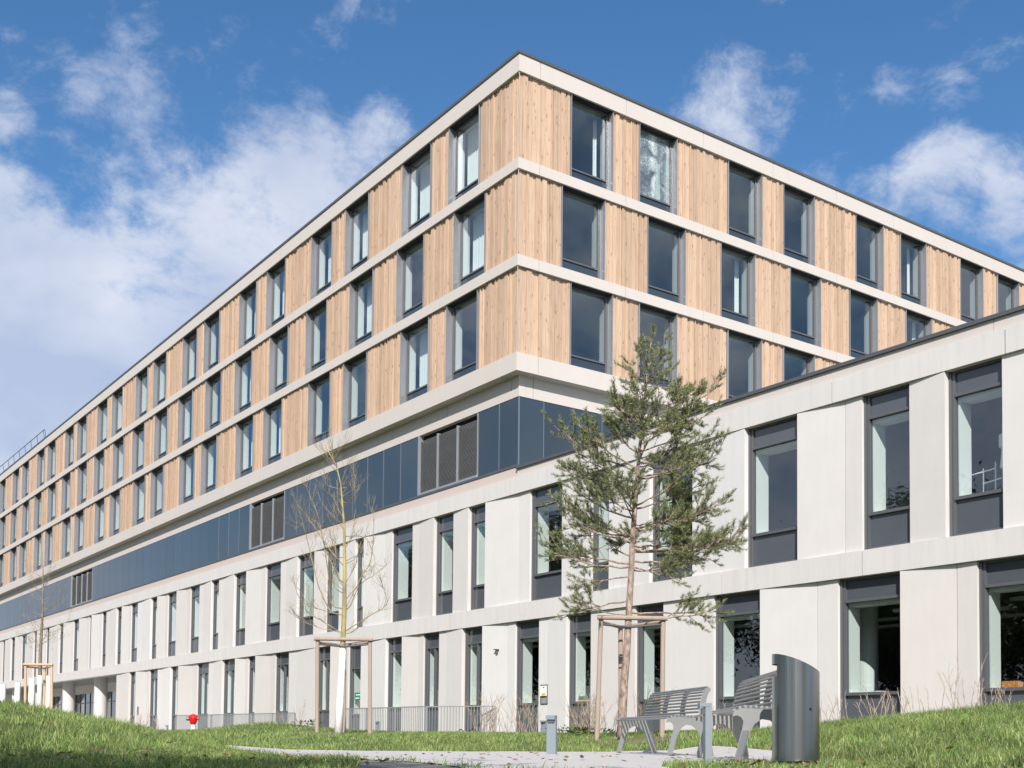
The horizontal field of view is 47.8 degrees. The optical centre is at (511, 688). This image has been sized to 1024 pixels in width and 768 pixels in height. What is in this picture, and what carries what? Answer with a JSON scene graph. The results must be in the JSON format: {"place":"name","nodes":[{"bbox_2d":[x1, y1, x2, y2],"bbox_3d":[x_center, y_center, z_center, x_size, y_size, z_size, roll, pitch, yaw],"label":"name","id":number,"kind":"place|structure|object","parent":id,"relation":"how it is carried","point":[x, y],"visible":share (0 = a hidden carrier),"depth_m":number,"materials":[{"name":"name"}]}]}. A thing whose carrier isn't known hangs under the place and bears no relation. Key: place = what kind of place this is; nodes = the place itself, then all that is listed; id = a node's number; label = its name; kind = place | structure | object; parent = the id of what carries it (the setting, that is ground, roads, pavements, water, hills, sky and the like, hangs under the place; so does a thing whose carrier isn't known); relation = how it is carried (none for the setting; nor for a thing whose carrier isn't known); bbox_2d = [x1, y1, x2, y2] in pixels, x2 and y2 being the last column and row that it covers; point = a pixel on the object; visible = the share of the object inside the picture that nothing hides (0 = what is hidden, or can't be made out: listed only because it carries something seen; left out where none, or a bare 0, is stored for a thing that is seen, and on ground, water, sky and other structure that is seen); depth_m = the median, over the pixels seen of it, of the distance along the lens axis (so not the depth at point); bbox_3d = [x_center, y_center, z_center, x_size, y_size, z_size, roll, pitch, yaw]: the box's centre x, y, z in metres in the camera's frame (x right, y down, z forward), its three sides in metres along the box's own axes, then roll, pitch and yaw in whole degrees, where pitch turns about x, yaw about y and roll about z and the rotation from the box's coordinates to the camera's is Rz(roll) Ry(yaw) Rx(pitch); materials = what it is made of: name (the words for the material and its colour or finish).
{"place":"outdoors","nodes":[
{"label":"outdoors","id":0,"kind":"place"},
{"bbox_2d":[359,760,455,767],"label":"asphalt path","id":1,"kind":"structure","parent":0,"point":[379,764],"depth_m":8.01,"materials":[{"name":"grey asphalt"}]},
{"bbox_2d":[0,698,1023,767],"bbox_3d":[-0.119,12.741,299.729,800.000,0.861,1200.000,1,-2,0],"label":"ground","id":2,"kind":"structure","parent":0,"point":[860,751],"depth_m":11.97,"materials":[{"name":"green plant"}]},
{"bbox_2d":[23,663,52,709],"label":"tree stakes","id":3,"kind":"object","parent":2,"relation":"on","point":[32,665],"visible":0.86,"depth_m":49.00,"materials":[{"name":"brown wood"}]},
{"bbox_2d":[16,552,74,706],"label":"bare tree","id":4,"kind":"object","parent":2,"relation":"on","point":[39,682],"visible":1,"depth_m":49.08,"materials":[{"name":"brown plant"}]},
{"bbox_2d":[175,713,295,729],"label":"railing","id":5,"kind":"object","parent":2,"relation":"on","point":[212,719],"visible":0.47,"depth_m":55.89,"materials":[{"name":"metal"}]},
{"bbox_2d":[285,731,367,734],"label":"soil","id":6,"kind":"structure","parent":2,"relation":"on","point":[327,732],"depth_m":25.77,"materials":[{"name":"brown soil"}]},
{"bbox_2d":[282,425,395,732],"bbox_3d":[-3.950,-2.485,26.168,2.652,7.145,1.394,0,-3,13],"label":"bare tree","id":7,"kind":"object","parent":6,"relation":"on","point":[339,713],"visible":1,"depth_m":26.12,"materials":[{"name":"beige plant"}]},
{"bbox_2d":[314,637,372,733],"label":"tree stakes","id":8,"kind":"object","parent":6,"relation":"on","point":[320,640],"visible":0.8,"depth_m":25.98,"materials":[{"name":"brown wood"}]},
{"bbox_2d":[346,706,495,732],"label":"railing","id":9,"kind":"object","parent":2,"relation":"on","point":[425,718],"visible":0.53,"depth_m":43.13,"materials":[{"name":"metal"}]},
{"bbox_2d":[0,49,1023,732],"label":"hospital building","id":10,"kind":"structure","parent":2,"relation":"on","point":[442,309],"depth_m":45.01,"materials":[{"name":"concrete"}]},
{"bbox_2d":[77,414,87,460],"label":"window","id":11,"kind":"structure","parent":10,"relation":"in","point":[82,429],"depth_m":86.25,"materials":[{"name":"grey metal"}]},
{"bbox_2d":[93,449,104,496],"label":"window","id":12,"kind":"structure","parent":10,"relation":"in","point":[98,459],"depth_m":82.33,"materials":[{"name":"grey metal"}]},
{"bbox_2d":[94,497,104,543],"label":"window","id":13,"kind":"structure","parent":10,"relation":"in","point":[99,506],"depth_m":81.82,"materials":[{"name":"grey metal"}]},
{"bbox_2d":[97,398,107,446],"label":"window","id":14,"kind":"structure","parent":10,"relation":"in","point":[102,410],"depth_m":82.04,"materials":[{"name":"grey metal"}]},
{"bbox_2d":[109,488,120,536],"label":"window","id":15,"kind":"structure","parent":10,"relation":"in","point":[115,500],"depth_m":78.86,"materials":[{"name":"grey metal"}]},
{"bbox_2d":[111,386,122,436],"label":"window","id":16,"kind":"structure","parent":10,"relation":"in","point":[117,400],"depth_m":79.22,"materials":[{"name":"grey metal"}]},
{"bbox_2d":[112,435,124,485],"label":"window","id":17,"kind":"structure","parent":10,"relation":"in","point":[118,449],"depth_m":78.68,"materials":[{"name":"grey metal"}]},
{"bbox_2d":[132,421,144,474],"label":"window","id":18,"kind":"structure","parent":10,"relation":"in","point":[137,440],"depth_m":75.25,"materials":[{"name":"grey metal"}]},
{"bbox_2d":[132,474,145,526],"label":"window","id":19,"kind":"structure","parent":10,"relation":"in","point":[138,486],"depth_m":74.79,"materials":[{"name":"grey metal"}]},
{"bbox_2d":[135,366,148,420],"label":"window","id":20,"kind":"structure","parent":10,"relation":"in","point":[141,381],"depth_m":75.04,"materials":[{"name":"grey metal"}]},
{"bbox_2d":[150,464,164,518],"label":"window","id":21,"kind":"structure","parent":10,"relation":"in","point":[157,488],"depth_m":71.96,"materials":[{"name":"grey metal"}]},
{"bbox_2d":[153,351,166,407],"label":"window","id":22,"kind":"structure","parent":10,"relation":"in","point":[159,382],"depth_m":72.20,"materials":[{"name":"grey metal"}]},
{"bbox_2d":[154,406,168,461],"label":"window","id":23,"kind":"structure","parent":10,"relation":"in","point":[160,443],"depth_m":71.68,"materials":[{"name":"grey metal"}]},
{"bbox_2d":[168,592,176,656],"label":"podium window","id":24,"kind":"structure","parent":10,"relation":"in","point":[172,596],"depth_m":69.34,"materials":[{"name":"clear glass"}]},
{"bbox_2d":[177,389,193,448],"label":"window","id":25,"kind":"structure","parent":10,"relation":"in","point":[183,404],"depth_m":68.24,"materials":[{"name":"grey metal"}]},
{"bbox_2d":[178,447,194,505],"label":"window","id":26,"kind":"structure","parent":10,"relation":"in","point":[185,495],"depth_m":67.76,"materials":[{"name":"grey metal"}]},
{"bbox_2d":[182,327,197,387],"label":"window","id":27,"kind":"structure","parent":10,"relation":"in","point":[188,376],"depth_m":67.95,"materials":[{"name":"grey metal"}]},
{"bbox_2d":[191,585,199,652],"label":"podium window","id":28,"kind":"structure","parent":10,"relation":"in","point":[195,590],"depth_m":66.24,"materials":[{"name":"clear glass"}]},
{"bbox_2d":[198,662,208,728],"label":"podium window","id":29,"kind":"structure","parent":10,"relation":"in","point":[203,678],"depth_m":64.90,"materials":[{"name":"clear glass"}]},
{"bbox_2d":[200,434,217,495],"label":"window","id":30,"kind":"structure","parent":10,"relation":"in","point":[207,449],"depth_m":64.88,"materials":[{"name":"grey metal"}]},
{"bbox_2d":[203,309,220,373],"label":"window","id":31,"kind":"structure","parent":10,"relation":"in","point":[210,361],"depth_m":65.15,"materials":[{"name":"grey metal"}]},
{"bbox_2d":[205,370,222,432],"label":"window","id":32,"kind":"structure","parent":10,"relation":"in","point":[211,397],"depth_m":64.64,"materials":[{"name":"grey metal"}]},
{"bbox_2d":[223,659,234,726],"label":"podium window","id":33,"kind":"structure","parent":10,"relation":"in","point":[229,670],"depth_m":61.80,"materials":[{"name":"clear glass"}]},
{"bbox_2d":[235,572,245,645],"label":"podium window","id":34,"kind":"structure","parent":10,"relation":"in","point":[241,578],"depth_m":60.83,"materials":[{"name":"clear glass"}]},
{"bbox_2d":[234,349,252,415],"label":"window","id":35,"kind":"structure","parent":10,"relation":"in","point":[241,368],"depth_m":61.22,"materials":[{"name":"grey metal"}]},
{"bbox_2d":[235,414,253,479],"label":"window","id":36,"kind":"structure","parent":10,"relation":"in","point":[242,469],"depth_m":60.79,"materials":[{"name":"grey metal"}]},
{"bbox_2d":[239,280,256,348],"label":"window","id":37,"kind":"structure","parent":10,"relation":"in","point":[245,303],"depth_m":61.00,"materials":[{"name":"grey metal"}]},
{"bbox_2d":[263,398,281,466],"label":"window","id":38,"kind":"structure","parent":10,"relation":"in","point":[270,456],"depth_m":57.92,"materials":[{"name":"grey metal"}]},
{"bbox_2d":[266,562,280,641],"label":"podium window","id":39,"kind":"structure","parent":10,"relation":"in","point":[274,570],"depth_m":57.61,"materials":[{"name":"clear glass"}]},
{"bbox_2d":[266,257,285,330],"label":"window","id":40,"kind":"structure","parent":10,"relation":"in","point":[273,316],"depth_m":58.12,"materials":[{"name":"grey metal"}]},
{"bbox_2d":[269,325,289,395],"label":"window","id":41,"kind":"structure","parent":10,"relation":"in","point":[276,383],"depth_m":57.52,"materials":[{"name":"grey metal"}]},
{"bbox_2d":[276,652,288,722],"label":"podium window","id":42,"kind":"structure","parent":10,"relation":"in","point":[282,658],"depth_m":56.33,"materials":[{"name":"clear glass"}]},
{"bbox_2d":[299,553,313,635],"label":"podium window","id":43,"kind":"structure","parent":10,"relation":"in","point":[306,567],"depth_m":54.52,"materials":[{"name":"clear glass"}]},
{"bbox_2d":[305,298,326,374],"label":"window","id":44,"kind":"structure","parent":10,"relation":"in","point":[312,357],"depth_m":54.17,"materials":[{"name":"grey metal"}]},
{"bbox_2d":[307,371,330,446],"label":"window","id":45,"kind":"structure","parent":10,"relation":"in","point":[314,390],"depth_m":53.74,"materials":[{"name":"grey metal"}]},
{"bbox_2d":[310,220,332,299],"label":"window","id":46,"kind":"structure","parent":10,"relation":"in","point":[318,285],"depth_m":53.99,"materials":[{"name":"grey metal"}]},
{"bbox_2d":[319,647,329,727],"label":"podium window","id":47,"kind":"structure","parent":10,"relation":"in","point":[324,652],"depth_m":52.52,"materials":[{"name":"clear glass"}]},
{"bbox_2d":[327,545,339,631],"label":"podium window","id":48,"kind":"structure","parent":10,"relation":"in","point":[334,619],"depth_m":52.15,"materials":[{"name":"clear glass"}]},
{"bbox_2d":[342,350,367,430],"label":"window","id":49,"kind":"structure","parent":10,"relation":"in","point":[350,372],"depth_m":50.86,"materials":[{"name":"grey metal"}]},
{"bbox_2d":[349,646,360,729],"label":"podium window","id":50,"kind":"structure","parent":10,"relation":"in","point":[355,652],"depth_m":50.09,"materials":[{"name":"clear glass"}]},
{"bbox_2d":[345,191,369,275],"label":"window","id":51,"kind":"structure","parent":10,"relation":"in","point":[352,218],"depth_m":51.20,"materials":[{"name":"grey metal"}]},
{"bbox_2d":[349,267,373,349],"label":"window","id":52,"kind":"structure","parent":10,"relation":"in","point":[356,301],"depth_m":50.63,"materials":[{"name":"grey metal"}]},
{"bbox_2d":[387,637,401,730],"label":"podium window","id":53,"kind":"structure","parent":10,"relation":"in","point":[395,644],"depth_m":47.38,"materials":[{"name":"clear glass"}]},
{"bbox_2d":[393,525,412,621],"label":"podium window","id":54,"kind":"structure","parent":10,"relation":"in","point":[403,537],"depth_m":47.28,"materials":[{"name":"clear glass"}]},
{"bbox_2d":[396,233,423,322],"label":"window","id":55,"kind":"structure","parent":10,"relation":"in","point":[404,308],"depth_m":47.25,"materials":[{"name":"grey metal"}]},
{"bbox_2d":[400,316,429,403],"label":"window","id":56,"kind":"structure","parent":10,"relation":"in","point":[408,391],"depth_m":46.78,"materials":[{"name":"grey metal"}]},
{"bbox_2d":[401,142,431,236],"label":"window","id":57,"kind":"structure","parent":10,"relation":"in","point":[410,222],"depth_m":47.10,"materials":[{"name":"grey metal"}]},
{"bbox_2d":[424,632,438,731],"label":"podium window","id":58,"kind":"structure","parent":10,"relation":"in","point":[432,639],"depth_m":44.96,"materials":[{"name":"grey glass"}]},
{"bbox_2d":[436,513,453,614],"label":"podium window","id":59,"kind":"structure","parent":10,"relation":"in","point":[444,591],"depth_m":44.57,"materials":[{"name":"grey glass"}]},
{"bbox_2d":[445,288,479,383],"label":"window","id":60,"kind":"structure","parent":10,"relation":"in","point":[454,369],"depth_m":43.95,"materials":[{"name":"grey metal"}]},
{"bbox_2d":[448,104,480,204],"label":"window","id":61,"kind":"structure","parent":10,"relation":"in","point":[456,155],"depth_m":44.23,"materials":[{"name":"grey metal"}]},
{"bbox_2d":[453,191,485,289],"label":"window","id":62,"kind":"structure","parent":10,"relation":"in","point":[461,243],"depth_m":43.74,"materials":[{"name":"grey metal"}]},
{"bbox_2d":[464,627,481,731],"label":"podium window","id":63,"kind":"structure","parent":10,"relation":"in","point":[473,636],"depth_m":42.63,"materials":[{"name":"grey glass"}]},
{"bbox_2d":[471,504,484,609],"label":"podium window","id":64,"kind":"structure","parent":10,"relation":"in","point":[478,513],"depth_m":42.59,"materials":[{"name":"grey glass"}]},
{"bbox_2d":[516,619,538,732],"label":"podium window","id":65,"kind":"structure","parent":10,"relation":"in","point":[527,631],"depth_m":40.00,"materials":[{"name":"grey glass"}]},
{"bbox_2d":[531,484,561,600],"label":"podium window","id":66,"kind":"structure","parent":10,"relation":"in","point":[545,584],"depth_m":39.46,"materials":[{"name":"grey glass"}]},
{"bbox_2d":[569,613,590,731],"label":"podium window","id":67,"kind":"structure","parent":10,"relation":"in","point":[580,626],"depth_m":37.62,"materials":[{"name":"grey glass"}]},
{"bbox_2d":[561,184,604,279],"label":"window","id":68,"kind":"structure","parent":10,"relation":"in","point":[597,270],"depth_m":42.61,"materials":[{"name":"grey metal"}]},
{"bbox_2d":[569,282,612,374],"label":"window","id":69,"kind":"structure","parent":10,"relation":"in","point":[605,363],"depth_m":42.71,"materials":[{"name":"grey metal"}]},
{"bbox_2d":[570,94,613,191],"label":"window","id":70,"kind":"structure","parent":10,"relation":"in","point":[605,181],"depth_m":43.03,"materials":[{"name":"grey metal"}]},
{"bbox_2d":[593,470,608,590],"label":"podium window","id":71,"kind":"structure","parent":10,"relation":"in","point":[604,574],"depth_m":36.87,"materials":[{"name":"grey glass"}]},
{"bbox_2d":[637,603,662,731],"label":"podium window","id":72,"kind":"structure","parent":10,"relation":"in","point":[645,635],"depth_m":34.95,"materials":[{"name":"grey glass"}]},
{"bbox_2d":[638,123,677,214],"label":"window","id":73,"kind":"structure","parent":10,"relation":"in","point":[670,152],"depth_m":44.90,"materials":[{"name":"grey metal"}]},
{"bbox_2d":[638,302,677,388],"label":"window","id":74,"kind":"structure","parent":10,"relation":"in","point":[670,323],"depth_m":44.59,"materials":[{"name":"grey metal"}]},
{"bbox_2d":[647,216,685,304],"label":"window","id":75,"kind":"structure","parent":10,"relation":"in","point":[678,294],"depth_m":45.02,"materials":[{"name":"grey metal"}]},
{"bbox_2d":[653,446,691,581],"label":"podium window","id":76,"kind":"structure","parent":10,"relation":"in","point":[656,556],"depth_m":34.53,"materials":[{"name":"grey glass"}]},
{"bbox_2d":[720,242,754,326],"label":"window","id":77,"kind":"structure","parent":10,"relation":"in","point":[747,317],"depth_m":47.33,"materials":[{"name":"grey metal"}]},
{"bbox_2d":[716,590,759,729],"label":"podium window","id":78,"kind":"structure","parent":10,"relation":"in","point":[746,605],"depth_m":32.23,"materials":[{"name":"grey glass"}]},
{"bbox_2d":[726,329,761,398],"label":"window","id":79,"kind":"structure","parent":10,"relation":"in","point":[755,348],"depth_m":47.41,"materials":[{"name":"grey metal"}]},
{"bbox_2d":[727,160,761,246],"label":"window","id":80,"kind":"structure","parent":10,"relation":"in","point":[754,236],"depth_m":47.67,"materials":[{"name":"grey metal"}]},
{"bbox_2d":[748,416,796,567],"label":"podium window","id":81,"kind":"structure","parent":10,"relation":"in","point":[766,547],"depth_m":31.27,"materials":[{"name":"grey glass"}]},
{"bbox_2d":[782,346,814,380],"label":"window","id":82,"kind":"structure","parent":10,"relation":"in","point":[807,364],"depth_m":49.23,"materials":[{"name":"grey metal"}]},
{"bbox_2d":[783,183,814,265],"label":"window","id":83,"kind":"structure","parent":10,"relation":"in","point":[807,255],"depth_m":49.59,"materials":[{"name":"grey metal"}]},
{"bbox_2d":[790,267,820,346],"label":"window","id":84,"kind":"structure","parent":10,"relation":"in","point":[813,336],"depth_m":49.67,"materials":[{"name":"grey metal"}]},
{"bbox_2d":[849,289,877,357],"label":"window","id":85,"kind":"structure","parent":10,"relation":"in","point":[870,307],"depth_m":51.92,"materials":[{"name":"grey metal"}]},
{"bbox_2d":[855,214,883,291],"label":"window","id":86,"kind":"structure","parent":10,"relation":"in","point":[876,280],"depth_m":52.31,"materials":[{"name":"grey metal"}]},
{"bbox_2d":[840,572,900,720],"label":"podium window","id":87,"kind":"structure","parent":10,"relation":"in","point":[884,589],"depth_m":28.61,"materials":[{"name":"grey glass"}]},
{"bbox_2d":[864,384,909,549],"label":"podium window","id":88,"kind":"structure","parent":10,"relation":"in","point":[883,527],"depth_m":28.27,"materials":[{"name":"grey glass"}]},
{"bbox_2d":[899,232,926,306],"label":"window","id":89,"kind":"structure","parent":10,"relation":"in","point":[919,296],"depth_m":54.18,"materials":[{"name":"grey metal"}]},
{"bbox_2d":[905,309,931,341],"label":"window","id":90,"kind":"structure","parent":10,"relation":"in","point":[924,327],"depth_m":54.30,"materials":[{"name":"grey metal"}]},
{"bbox_2d":[960,258,983,321],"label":"window","id":91,"kind":"structure","parent":10,"relation":"in","point":[976,276],"depth_m":56.88,"materials":[{"name":"grey metal"}]},
{"bbox_2d":[948,358,1002,536],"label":"podium window","id":92,"kind":"structure","parent":10,"relation":"in","point":[969,513],"depth_m":26.32,"materials":[{"name":"grey glass"}]},
{"bbox_2d":[979,556,1023,706],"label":"podium window","id":93,"kind":"structure","parent":10,"relation":"in","point":[1005,575],"depth_m":25.65,"materials":[{"name":"grey glass"}]},
{"bbox_2d":[996,273,1018,312],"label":"window","id":94,"kind":"structure","parent":10,"relation":"in","point":[1012,291],"depth_m":58.70,"materials":[{"name":"grey metal"}]},
{"bbox_2d":[546,715,556,753],"bbox_3d":[0.472,0.611,13.917,0.116,0.570,0.093,0,-3,20],"label":"bollard light","id":95,"kind":"object","parent":2,"relation":"on","point":[551,745],"visible":0.91,"depth_m":13.91,"materials":[{"name":"grey metal"}]},
{"bbox_2d":[561,688,615,732],"bbox_3d":[2.086,0.631,31.102,1.363,1.337,1.101,1,-3,-16],"label":"dry shrub","id":96,"kind":"object","parent":2,"relation":"on","point":[591,720],"visible":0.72,"depth_m":31.00,"materials":[{"name":"brown plant"}]},
{"bbox_2d":[583,735,688,743],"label":"soil","id":97,"kind":"structure","parent":2,"relation":"on","point":[645,739],"depth_m":20.41,"materials":[{"name":"brown soil"}]},
{"bbox_2d":[594,615,667,739],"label":"tree stakes","id":98,"kind":"object","parent":97,"relation":"on","point":[658,621],"visible":0.91,"depth_m":20.78,"materials":[{"name":"brown wood"}]},
{"bbox_2d":[533,322,750,737],"bbox_3d":[2.362,-2.897,21.067,4.007,7.603,2.679,1,-2,0],"label":"pine tree","id":99,"kind":"object","parent":97,"relation":"on","point":[631,414],"visible":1,"depth_m":20.83,"materials":[{"name":"green plant"}]},
{"bbox_2d":[697,703,711,763],"bbox_3d":[1.490,0.403,8.942,0.093,0.575,0.116,1,-2,0],"label":"bollard light","id":100,"kind":"object","parent":2,"relation":"on","point":[706,710],"visible":1,"depth_m":8.89,"materials":[{"name":"grey metal"}]},
{"bbox_2d":[772,654,819,765],"bbox_3d":[2.179,0.181,8.878,0.356,0.885,0.356,1,-2,0],"label":"litter bin","id":101,"kind":"object","parent":2,"relation":"on","point":[795,709],"visible":0.98,"depth_m":8.73,"materials":[{"name":"silver metal"}]},
{"bbox_2d":[0,0,1023,473],"label":"sky","id":102,"kind":"structure","parent":0,"point":[153,153],"materials":[{"name":"blue"}]},
{"bbox_2d":[228,745,827,767],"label":"path","id":103,"kind":"structure","parent":0,"point":[634,759],"depth_m":12.08,"materials":[{"name":"concrete"}]},
{"bbox_2d":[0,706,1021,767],"bbox_3d":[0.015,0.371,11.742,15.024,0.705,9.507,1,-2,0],"label":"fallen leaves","id":104,"kind":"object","parent":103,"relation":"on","point":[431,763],"visible":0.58,"depth_m":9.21,"materials":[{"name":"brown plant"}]},
{"bbox_2d":[616,686,713,755],"bbox_3d":[1.874,0.422,14.479,0.565,0.818,2.216,1,-3,-10],"label":"park bench","id":105,"kind":"object","parent":103,"relation":"on","point":[644,724],"visible":0.9,"depth_m":14.34,"materials":[{"name":"grey metal"}]},
{"bbox_2d":[695,670,776,761],"bbox_3d":[2.162,0.269,10.862,0.565,0.818,2.701,0,-2,2],"label":"park bench","id":106,"kind":"object","parent":103,"relation":"on","point":[742,720],"visible":0.71,"depth_m":10.62,"materials":[{"name":"grey metal"}]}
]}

